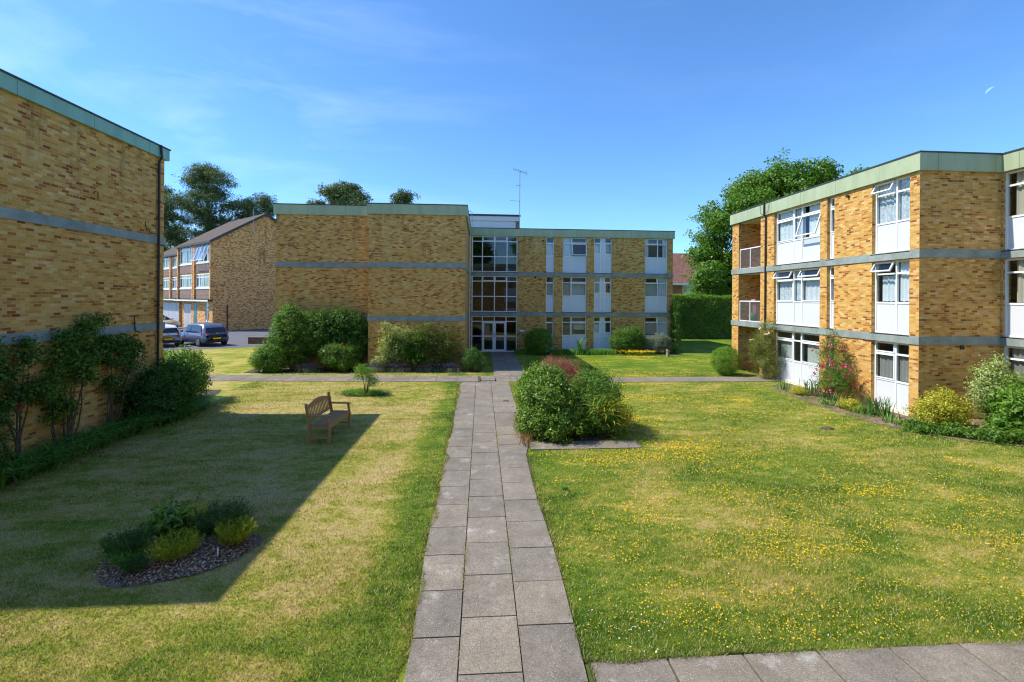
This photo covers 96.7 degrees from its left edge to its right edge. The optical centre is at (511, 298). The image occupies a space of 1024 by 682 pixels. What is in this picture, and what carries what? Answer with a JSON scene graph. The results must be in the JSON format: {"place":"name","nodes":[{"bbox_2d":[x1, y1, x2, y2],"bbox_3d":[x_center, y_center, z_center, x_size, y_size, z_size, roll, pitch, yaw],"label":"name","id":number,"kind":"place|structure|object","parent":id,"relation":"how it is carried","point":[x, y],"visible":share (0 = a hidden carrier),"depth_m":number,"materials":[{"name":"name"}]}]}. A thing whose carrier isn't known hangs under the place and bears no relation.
{"place":"outdoors","nodes":[
{"label":"outdoors","id":0,"kind":"place"},
{"bbox_2d":[163,244,205,320],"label":"terraced house","id":1,"kind":"structure","parent":0,"point":[170,307],"depth_m":56.42,"materials":[{"name":"white brick"}]},
{"bbox_2d":[163,327,273,350],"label":"car park road","id":2,"kind":"structure","parent":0,"point":[238,338],"depth_m":34.14,"materials":[{"name":"grey asphalt"}]},
{"bbox_2d":[163,324,181,345],"bbox_3d":[-24.898,2.546,31.688,4.130,1.525,2.120,0,0,30],"label":"parked car","id":3,"kind":"object","parent":2,"relation":"on","point":[172,333],"visible":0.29,"depth_m":30.97,"materials":[{"name":"white paint"}]},
{"bbox_2d":[164,185,194,251],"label":"pine tree","id":4,"kind":"object","parent":2,"relation":"on","point":[172,218],"visible":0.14,"depth_m":67.21,"materials":[{"name":"green plant"}]},
{"bbox_2d":[164,161,240,243],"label":"pine tree","id":5,"kind":"object","parent":2,"relation":"on","point":[203,178],"visible":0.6,"depth_m":67.03,"materials":[{"name":"green plant"}]},
{"bbox_2d":[180,322,228,346],"bbox_3d":[-22.152,2.537,32.575,3.930,1.585,2.100,0,0,30],"label":"parked car","id":6,"kind":"object","parent":2,"relation":"on","point":[198,334],"visible":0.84,"depth_m":31.63,"materials":[{"name":"blue paint"}]},
{"bbox_2d":[174,209,275,330],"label":"terraced house","id":7,"kind":"structure","parent":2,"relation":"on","point":[226,275],"depth_m":47.65,"materials":[{"name":"orange brick"}]},
{"bbox_2d":[180,246,191,264],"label":"window","id":8,"kind":"structure","parent":7,"relation":"in","point":[184,249],"depth_m":50.15,"materials":[{"name":"white plastic"}]},
{"bbox_2d":[184,304,190,326],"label":"garage door","id":9,"kind":"structure","parent":7,"relation":"in","point":[187,307],"depth_m":49.89,"materials":[{"name":"white"}]},
{"bbox_2d":[190,243,209,262],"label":"window","id":10,"kind":"structure","parent":7,"relation":"in","point":[198,254],"depth_m":46.50,"materials":[{"name":"white plastic"}]},
{"bbox_2d":[218,194,263,221],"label":"pine tree","id":11,"kind":"object","parent":2,"relation":"on","point":[248,205],"visible":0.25,"depth_m":69.01,"materials":[{"name":"green plant"}]},
{"bbox_2d":[251,192,277,218],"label":"pine tree","id":12,"kind":"object","parent":2,"relation":"on","point":[265,200],"visible":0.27,"depth_m":71.88,"materials":[{"name":"green plant"}]},
{"bbox_2d":[315,179,373,204],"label":"pine tree","id":13,"kind":"object","parent":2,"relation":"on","point":[348,193],"visible":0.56,"depth_m":53.02,"materials":[{"name":"green plant"}]},
{"bbox_2d":[389,188,420,202],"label":"pine tree","id":14,"kind":"object","parent":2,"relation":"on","point":[401,196],"visible":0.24,"depth_m":54.76,"materials":[{"name":"green plant"}]},
{"bbox_2d":[0,339,1023,681],"bbox_3d":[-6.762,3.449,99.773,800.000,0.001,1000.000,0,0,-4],"label":"ground","id":15,"kind":"structure","parent":0,"point":[232,361],"depth_m":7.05,"materials":[{"name":"green plant"}]},
{"bbox_2d":[0,68,170,464],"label":"flat block","id":16,"kind":"structure","parent":15,"relation":"on","point":[81,210],"depth_m":10.54,"materials":[{"name":"brick"}]},
{"bbox_2d":[98,533,262,586],"bbox_3d":[-4.463,3.422,6.100,1.863,0.073,1.288,0,0,-4],"label":"mulch bed","id":17,"kind":"object","parent":15,"relation":"on","point":[121,581],"visible":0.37,"depth_m":5.82,"materials":[{"name":"grey wood"}]},
{"bbox_2d":[94,523,159,559],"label":"heather","id":18,"kind":"object","parent":17,"relation":"on","point":[114,544],"visible":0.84,"depth_m":5.99,"materials":[{"name":"green plant"}]},
{"bbox_2d":[105,540,149,566],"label":"heather","id":19,"kind":"object","parent":17,"relation":"on","point":[115,558],"visible":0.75,"depth_m":5.81,"materials":[{"name":"green plant"}]},
{"bbox_2d":[116,552,150,574],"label":"heather","id":20,"kind":"object","parent":17,"relation":"on","point":[140,565],"visible":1,"depth_m":5.68,"materials":[{"name":"green plant"}]},
{"bbox_2d":[138,495,203,539],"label":"shrub","id":21,"kind":"object","parent":17,"relation":"on","point":[165,520],"visible":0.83,"depth_m":6.44,"materials":[{"name":"green plant"}]},
{"bbox_2d":[144,524,204,563],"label":"heather","id":22,"kind":"object","parent":17,"relation":"on","point":[165,551],"visible":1,"depth_m":5.96,"materials":[{"name":"green plant"}]},
{"bbox_2d":[175,502,206,532],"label":"shrub","id":23,"kind":"object","parent":17,"relation":"on","point":[200,509],"visible":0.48,"depth_m":6.58,"materials":[{"name":"green plant"}]},
{"bbox_2d":[185,496,256,535],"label":"heather","id":24,"kind":"object","parent":17,"relation":"on","point":[208,525],"visible":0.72,"depth_m":6.64,"materials":[{"name":"green plant"}]},
{"bbox_2d":[210,513,257,546],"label":"heather","id":25,"kind":"object","parent":17,"relation":"on","point":[226,534],"visible":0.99,"depth_m":6.32,"materials":[{"name":"green plant"}]},
{"bbox_2d":[305,392,350,442],"bbox_3d":[-4.652,2.995,11.567,0.619,0.940,1.436,0,0,0],"label":"park bench","id":26,"kind":"object","parent":15,"relation":"on","point":[331,419],"visible":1,"depth_m":11.34,"materials":[{"name":"brown wood"}]},
{"bbox_2d":[344,392,390,396],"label":"sapling bed soil","id":27,"kind":"structure","parent":15,"relation":"on","point":[369,395],"depth_m":16.11,"materials":[{"name":"brown soil"}]},
{"bbox_2d":[326,387,389,396],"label":"ground cover","id":28,"kind":"object","parent":27,"relation":"on","point":[360,392],"visible":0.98,"depth_m":16.26,"materials":[{"name":"green plant"}]},
{"bbox_2d":[351,361,379,394],"bbox_3d":[-5.173,2.861,16.195,0.979,1.204,0.884,0,0,-32],"label":"young tree","id":29,"kind":"object","parent":27,"relation":"on","point":[364,373],"visible":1,"depth_m":16.14,"materials":[{"name":"green plant"}]},
{"bbox_2d":[195,352,681,398],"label":"shrub border soil","id":30,"kind":"object","parent":15,"relation":"on","point":[288,370],"visible":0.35,"depth_m":21.25,"materials":[{"name":"brown soil"}]},
{"bbox_2d":[0,412,28,476],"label":"shrub","id":31,"kind":"object","parent":30,"relation":"on","point":[2,452],"visible":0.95,"depth_m":8.47,"materials":[{"name":"green plant"}]},
{"bbox_2d":[0,335,51,460],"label":"climbing rose","id":32,"kind":"object","parent":30,"relation":"on","point":[20,391],"visible":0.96,"depth_m":9.08,"materials":[{"name":"green plant"}]},
{"bbox_2d":[0,443,77,489],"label":"daylily","id":33,"kind":"object","parent":30,"relation":"on","point":[9,476],"visible":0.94,"depth_m":8.46,"materials":[{"name":"green plant"}]},
{"bbox_2d":[1,432,106,478],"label":"daylily","id":34,"kind":"object","parent":30,"relation":"on","point":[59,450],"visible":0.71,"depth_m":9.12,"materials":[{"name":"green plant"}]},
{"bbox_2d":[29,311,115,444],"bbox_3d":[-9.998,1.870,10.329,0.873,3.128,2.175,0,0,-4],"label":"climbing rose","id":35,"kind":"object","parent":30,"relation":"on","point":[67,341],"visible":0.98,"depth_m":10.17,"materials":[{"name":"green plant"}]},
{"bbox_2d":[14,424,138,462],"bbox_3d":[-9.341,3.210,9.807,2.539,0.440,2.288,0,0,41],"label":"daylily","id":36,"kind":"object","parent":30,"relation":"on","point":[86,448],"visible":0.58,"depth_m":9.96,"materials":[{"name":"green plant"}]},
{"bbox_2d":[32,415,155,448],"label":"daylily","id":37,"kind":"object","parent":30,"relation":"on","point":[113,430],"visible":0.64,"depth_m":10.70,"materials":[{"name":"green plant"}]},
{"bbox_2d":[89,331,149,422],"bbox_3d":[-10.090,2.131,11.737,0.845,2.599,1.773,0,0,-4],"label":"climbing rose","id":38,"kind":"object","parent":30,"relation":"on","point":[125,346],"visible":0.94,"depth_m":11.56,"materials":[{"name":"green plant"}]},
{"bbox_2d":[80,410,179,437],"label":"daylily","id":39,"kind":"object","parent":30,"relation":"on","point":[148,423],"visible":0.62,"depth_m":11.58,"materials":[{"name":"green plant"}]},
{"bbox_2d":[120,350,204,426],"bbox_3d":[-9.825,2.496,12.848,1.708,1.905,2.436,0,0,-4],"label":"shrub","id":40,"kind":"object","parent":30,"relation":"on","point":[169,386],"visible":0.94,"depth_m":12.45,"materials":[{"name":"green plant"}]},
{"bbox_2d":[137,397,218,424],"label":"daylily","id":41,"kind":"object","parent":30,"relation":"on","point":[189,411],"visible":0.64,"depth_m":12.92,"materials":[{"name":"green plant"}]},
{"bbox_2d":[163,344,216,397],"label":"shrub","id":42,"kind":"object","parent":30,"relation":"on","point":[204,366],"visible":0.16,"depth_m":15.03,"materials":[{"name":"green plant"}]},
{"bbox_2d":[179,392,230,411],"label":"daylily","id":43,"kind":"object","parent":30,"relation":"on","point":[206,398],"visible":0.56,"depth_m":14.01,"materials":[{"name":"green plant"}]},
{"bbox_2d":[246,342,288,372],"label":"shrub","id":44,"kind":"object","parent":30,"relation":"on","point":[263,363],"visible":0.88,"depth_m":20.79,"materials":[{"name":"green plant"}]},
{"bbox_2d":[260,299,332,369],"bbox_3d":[-10.219,1.722,21.622,3.293,3.421,1.852,0,0,-19],"label":"shrub","id":45,"kind":"object","parent":30,"relation":"on","point":[293,336],"visible":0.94,"depth_m":21.23,"materials":[{"name":"green plant"}]},
{"bbox_2d":[301,305,371,367],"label":"shrub","id":46,"kind":"object","parent":30,"relation":"on","point":[345,326],"visible":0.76,"depth_m":21.79,"materials":[{"name":"green plant"}]},
{"bbox_2d":[316,340,361,371],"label":"hydrangea","id":47,"kind":"object","parent":30,"relation":"on","point":[337,357],"visible":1,"depth_m":21.06,"materials":[{"name":"green plant"}]},
{"bbox_2d":[371,321,413,370],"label":"tiered shrub","id":48,"kind":"object","parent":30,"relation":"on","point":[392,357],"visible":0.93,"depth_m":21.41,"materials":[{"name":"green plant"}]},
{"bbox_2d":[387,329,439,370],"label":"tiered shrub","id":49,"kind":"object","parent":30,"relation":"on","point":[413,358],"visible":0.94,"depth_m":21.44,"materials":[{"name":"green plant"}]},
{"bbox_2d":[406,320,467,370],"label":"shrub","id":50,"kind":"object","parent":30,"relation":"on","point":[441,346],"visible":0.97,"depth_m":21.72,"materials":[{"name":"green plant"}]},
{"bbox_2d":[461,344,485,370],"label":"shrub","id":51,"kind":"object","parent":30,"relation":"on","point":[471,358],"visible":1,"depth_m":21.52,"materials":[{"name":"green plant"}]},
{"bbox_2d":[523,327,554,354],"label":"shrub","id":52,"kind":"object","parent":30,"relation":"on","point":[539,341],"visible":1,"depth_m":28.02,"materials":[{"name":"green plant"}]},
{"bbox_2d":[607,323,649,353],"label":"shrub","id":53,"kind":"object","parent":30,"relation":"on","point":[628,337],"visible":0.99,"depth_m":28.65,"materials":[{"name":"green plant"}]},
{"bbox_2d":[642,330,673,353],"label":"shrub","id":54,"kind":"object","parent":30,"relation":"on","point":[659,341],"visible":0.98,"depth_m":28.97,"materials":[{"name":"grey plant"}]},
{"bbox_2d":[667,298,682,351],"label":"climbing plant","id":55,"kind":"object","parent":30,"relation":"on","point":[674,319],"visible":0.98,"depth_m":29.82,"materials":[{"name":"green plant"}]},
{"bbox_2d":[273,202,675,369],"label":"flat block","id":56,"kind":"structure","parent":15,"relation":"on","point":[495,282],"depth_m":27.09,"materials":[{"name":"brick"}]},
{"bbox_2d":[472,276,516,311],"bbox_3d":[-1.133,-0.259,29.433,3.000,2.360,0.155,0,0,-4],"label":"window","id":57,"kind":"structure","parent":56,"relation":"in","point":[494,280],"depth_m":29.44,"materials":[{"name":"white plastic"}]},
{"bbox_2d":[472,236,517,272],"bbox_3d":[-1.114,-2.833,29.433,3.000,2.350,0.155,0,0,-4],"label":"window","id":58,"kind":"structure","parent":56,"relation":"in","point":[483,240],"depth_m":29.44,"materials":[{"name":"white plastic"}]},
{"bbox_2d":[494,322,505,350],"bbox_3d":[-0.782,2.499,29.493,0.720,1.910,0.065,0,0,-4],"label":"door","id":59,"kind":"structure","parent":56,"relation":"in","point":[495,335],"depth_m":29.46,"materials":[{"name":"white plastic"}]},
{"bbox_2d":[546,276,553,312],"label":"window","id":60,"kind":"structure","parent":56,"relation":"in","point":[549,285],"depth_m":29.74,"materials":[{"name":"white plastic"}]},
{"bbox_2d":[546,237,553,272],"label":"window","id":61,"kind":"structure","parent":56,"relation":"in","point":[549,246],"depth_m":29.74,"materials":[{"name":"white plastic"}]},
{"bbox_2d":[562,316,585,349],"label":"window","id":62,"kind":"structure","parent":56,"relation":"in","point":[578,325],"depth_m":29.85,"materials":[{"name":"white plastic"}]},
{"bbox_2d":[562,277,586,312],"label":"window","id":63,"kind":"structure","parent":56,"relation":"in","point":[574,293],"depth_m":29.87,"materials":[{"name":"white plastic"}]},
{"bbox_2d":[563,237,586,272],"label":"window","id":64,"kind":"structure","parent":56,"relation":"in","point":[571,264],"depth_m":29.87,"materials":[{"name":"white plastic"}]},
{"bbox_2d":[593,317,610,348],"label":"window","id":65,"kind":"structure","parent":56,"relation":"in","point":[600,336],"depth_m":29.98,"materials":[{"name":"white plastic"}]},
{"bbox_2d":[593,277,610,312],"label":"window","id":66,"kind":"structure","parent":56,"relation":"in","point":[602,300],"depth_m":29.97,"materials":[{"name":"white plastic"}]},
{"bbox_2d":[594,238,611,273],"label":"window","id":67,"kind":"structure","parent":56,"relation":"in","point":[602,261],"depth_m":29.98,"materials":[{"name":"white plastic"}]},
{"bbox_2d":[644,317,666,350],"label":"window","id":68,"kind":"structure","parent":56,"relation":"in","point":[660,324],"depth_m":30.30,"materials":[{"name":"white plastic"}]},
{"bbox_2d":[645,278,666,312],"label":"window","id":69,"kind":"structure","parent":56,"relation":"in","point":[653,303],"depth_m":30.25,"materials":[{"name":"white plastic"}]},
{"bbox_2d":[645,239,666,273],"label":"window","id":70,"kind":"structure","parent":56,"relation":"in","point":[653,265],"depth_m":30.23,"materials":[{"name":"white plastic"}]},
{"bbox_2d":[541,357,587,372],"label":"hedge","id":71,"kind":"object","parent":15,"relation":"on","point":[577,361],"visible":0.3,"depth_m":21.41,"materials":[{"name":"green plant"}]},
{"bbox_2d":[533,426,621,441],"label":"island bed soil","id":72,"kind":"structure","parent":15,"relation":"on","point":[593,438],"depth_m":11.40,"materials":[{"name":"brown soil"}]},
{"bbox_2d":[512,360,592,444],"bbox_3d":[0.991,2.576,11.874,1.993,1.894,2.548,0,0,-4],"label":"shrub","id":73,"kind":"object","parent":72,"relation":"on","point":[548,409],"visible":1,"depth_m":11.24,"materials":[{"name":"green plant"}]},
{"bbox_2d":[541,353,582,393],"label":"shrub","id":74,"kind":"object","parent":72,"relation":"on","point":[567,367],"visible":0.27,"depth_m":13.71,"materials":[{"name":"red plant"}]},
{"bbox_2d":[568,363,635,436],"bbox_3d":[2.281,2.644,12.121,1.938,1.789,2.362,0,0,-4],"label":"shrub","id":75,"kind":"object","parent":72,"relation":"on","point":[597,384],"visible":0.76,"depth_m":11.68,"materials":[{"name":"green plant"}]},
{"bbox_2d":[569,388,665,436],"bbox_3d":[2.605,2.942,11.327,2.597,1.335,1.986,0,0,-4],"label":"golden shrub","id":76,"kind":"object","parent":72,"relation":"on","point":[622,409],"visible":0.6,"depth_m":11.46,"materials":[{"name":"yellow plant"}]},
{"bbox_2d":[672,292,731,338],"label":"hedge","id":77,"kind":"object","parent":15,"relation":"on","point":[705,316],"visible":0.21,"depth_m":40.29,"materials":[{"name":"plant"}]},
{"bbox_2d":[687,284,731,298],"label":"shrub","id":78,"kind":"object","parent":15,"relation":"on","point":[714,292],"visible":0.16,"depth_m":42.92,"materials":[{"name":"green plant"}]},
{"bbox_2d":[436,376,1009,681],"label":"path bedding","id":79,"kind":"object","parent":15,"relation":"on","point":[591,677],"visible":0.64,"depth_m":4.81,"materials":[{"name":"concrete"}]},
{"bbox_2d":[710,345,743,374],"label":"shrub","id":80,"kind":"object","parent":15,"relation":"on","point":[728,361],"visible":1,"depth_m":20.87,"materials":[{"name":"green plant"}]},
{"bbox_2d":[514,355,1023,653],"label":"yellow wildflowers","id":81,"kind":"object","parent":15,"relation":"on","point":[831,477],"visible":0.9,"depth_m":7.25,"materials":[{"name":"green plant"}]},
{"bbox_2d":[681,147,868,294],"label":"chestnut tree","id":82,"kind":"object","parent":15,"relation":"on","point":[756,187],"visible":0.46,"depth_m":43.22,"materials":[{"name":"green plant"}]},
{"bbox_2d":[729,147,1023,417],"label":"flat block","id":83,"kind":"structure","parent":15,"relation":"on","point":[904,275],"depth_m":14.54,"materials":[{"name":"brick"}]},
{"bbox_2d":[773,330,818,390],"bbox_3d":[11.821,2.494,18.880,0.278,2.190,2.820,0,0,-4],"label":"window","id":84,"kind":"structure","parent":83,"relation":"in","point":[794,370],"depth_m":19.02,"materials":[{"name":"white plastic"}]},
{"bbox_2d":[772,267,819,327],"bbox_3d":[11.824,-0.011,18.879,0.361,2.360,2.820,0,0,-4],"label":"window","id":85,"kind":"structure","parent":83,"relation":"in","point":[790,311],"depth_m":18.93,"materials":[{"name":"white plastic"}]},
{"bbox_2d":[775,201,819,265],"bbox_3d":[11.790,-2.592,18.876,0.469,2.360,2.820,0,0,-4],"label":"window","id":86,"kind":"structure","parent":83,"relation":"in","point":[793,247],"depth_m":18.90,"materials":[{"name":"white plastic"}]},
{"bbox_2d":[826,197,834,260],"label":"window","id":87,"kind":"structure","parent":83,"relation":"in","point":[831,206],"depth_m":17.08,"materials":[{"name":"white plastic"}]},
{"bbox_2d":[830,266,833,329],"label":"window","id":88,"kind":"structure","parent":83,"relation":"in","point":[831,267],"depth_m":17.08,"materials":[{"name":"white plastic"}]},
{"bbox_2d":[870,259,909,336],"bbox_3d":[12.118,-0.009,14.509,0.359,2.360,1.400,0,0,-4],"label":"window","id":89,"kind":"structure","parent":83,"relation":"in","point":[892,318],"depth_m":14.55,"materials":[{"name":"white plastic"}]},
{"bbox_2d":[870,175,909,255],"bbox_3d":[12.139,-2.589,14.509,0.363,2.360,1.400,0,0,-4],"label":"window","id":90,"kind":"structure","parent":83,"relation":"in","point":[893,210],"depth_m":14.58,"materials":[{"name":"white plastic"}]},
{"bbox_2d":[874,341,908,415],"bbox_3d":[12.129,2.496,14.511,0.304,2.190,1.400,0,0,-4],"label":"window","id":91,"kind":"structure","parent":83,"relation":"in","point":[894,366],"depth_m":14.50,"materials":[{"name":"white plastic"}]},
{"bbox_2d":[1002,258,1023,338],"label":"window","id":92,"kind":"structure","parent":83,"relation":"in","point":[1014,312],"depth_m":13.41,"materials":[{"name":"white plastic"}]},
{"bbox_2d":[1004,346,1023,378],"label":"window","id":93,"kind":"structure","parent":83,"relation":"in","point":[1017,358],"depth_m":13.44,"materials":[{"name":"white plastic"}]},
{"bbox_2d":[1005,169,1023,250],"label":"window","id":94,"kind":"structure","parent":83,"relation":"in","point":[1014,225],"depth_m":13.42,"materials":[{"name":"white plastic"}]},
{"bbox_2d":[770,385,1023,446],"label":"border soil","id":95,"kind":"structure","parent":15,"relation":"on","point":[975,421],"depth_m":13.60,"materials":[{"name":"brown soil"}]},
{"bbox_2d":[743,316,785,380],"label":"climbing rose","id":96,"kind":"object","parent":95,"relation":"on","point":[765,348],"visible":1,"depth_m":19.99,"materials":[{"name":"green plant"}]},
{"bbox_2d":[809,327,858,401],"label":"rose bush","id":97,"kind":"object","parent":95,"relation":"on","point":[832,373],"visible":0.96,"depth_m":15.84,"materials":[{"name":"green plant"}]},
{"bbox_2d":[835,394,864,411],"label":"shrub","id":98,"kind":"object","parent":95,"relation":"on","point":[846,403],"visible":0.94,"depth_m":14.40,"materials":[{"name":"yellow plant"}]},
{"bbox_2d":[859,395,900,419],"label":"iris","id":99,"kind":"object","parent":95,"relation":"on","point":[871,405],"visible":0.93,"depth_m":13.84,"materials":[{"name":"green plant"}]},
{"bbox_2d":[899,414,973,436],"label":"shrub","id":100,"kind":"object","parent":95,"relation":"on","point":[922,427],"visible":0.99,"depth_m":11.97,"materials":[{"name":"green plant"}]},
{"bbox_2d":[901,384,977,427],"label":"shrub","id":101,"kind":"object","parent":95,"relation":"on","point":[939,407],"visible":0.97,"depth_m":12.46,"materials":[{"name":"yellow plant"}]},
{"bbox_2d":[961,351,1023,426],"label":"shrub","id":102,"kind":"object","parent":95,"relation":"on","point":[984,381],"visible":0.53,"depth_m":12.41,"materials":[{"name":"green plant"}]},
{"bbox_2d":[961,420,1023,445],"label":"shrub","id":103,"kind":"object","parent":95,"relation":"on","point":[997,434],"visible":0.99,"depth_m":11.28,"materials":[{"name":"green plant"}]},
{"bbox_2d":[978,374,1023,433],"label":"shrub","id":104,"kind":"object","parent":95,"relation":"on","point":[1009,406],"visible":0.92,"depth_m":11.67,"materials":[{"name":"green plant"}]},
{"bbox_2d":[0,0,1023,253],"label":"sky","id":105,"kind":"structure","parent":0,"point":[616,114],"materials":[{"name":"blue"}]},
{"bbox_2d":[207,352,1023,681],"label":"paved path","id":106,"kind":"structure","parent":0,"point":[487,632],"depth_m":5.15,"materials":[{"name":"concrete"}]},
{"bbox_2d":[507,411,539,446],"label":"dry grass clump","id":107,"kind":"object","parent":106,"relation":"on","point":[523,438],"visible":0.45,"depth_m":11.05,"materials":[{"name":"beige plant"}]},
{"bbox_2d":[673,253,729,297],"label":"brick house","id":108,"kind":"structure","parent":0,"point":[680,283],"depth_m":60.72,"materials":[{"name":"red tile"}]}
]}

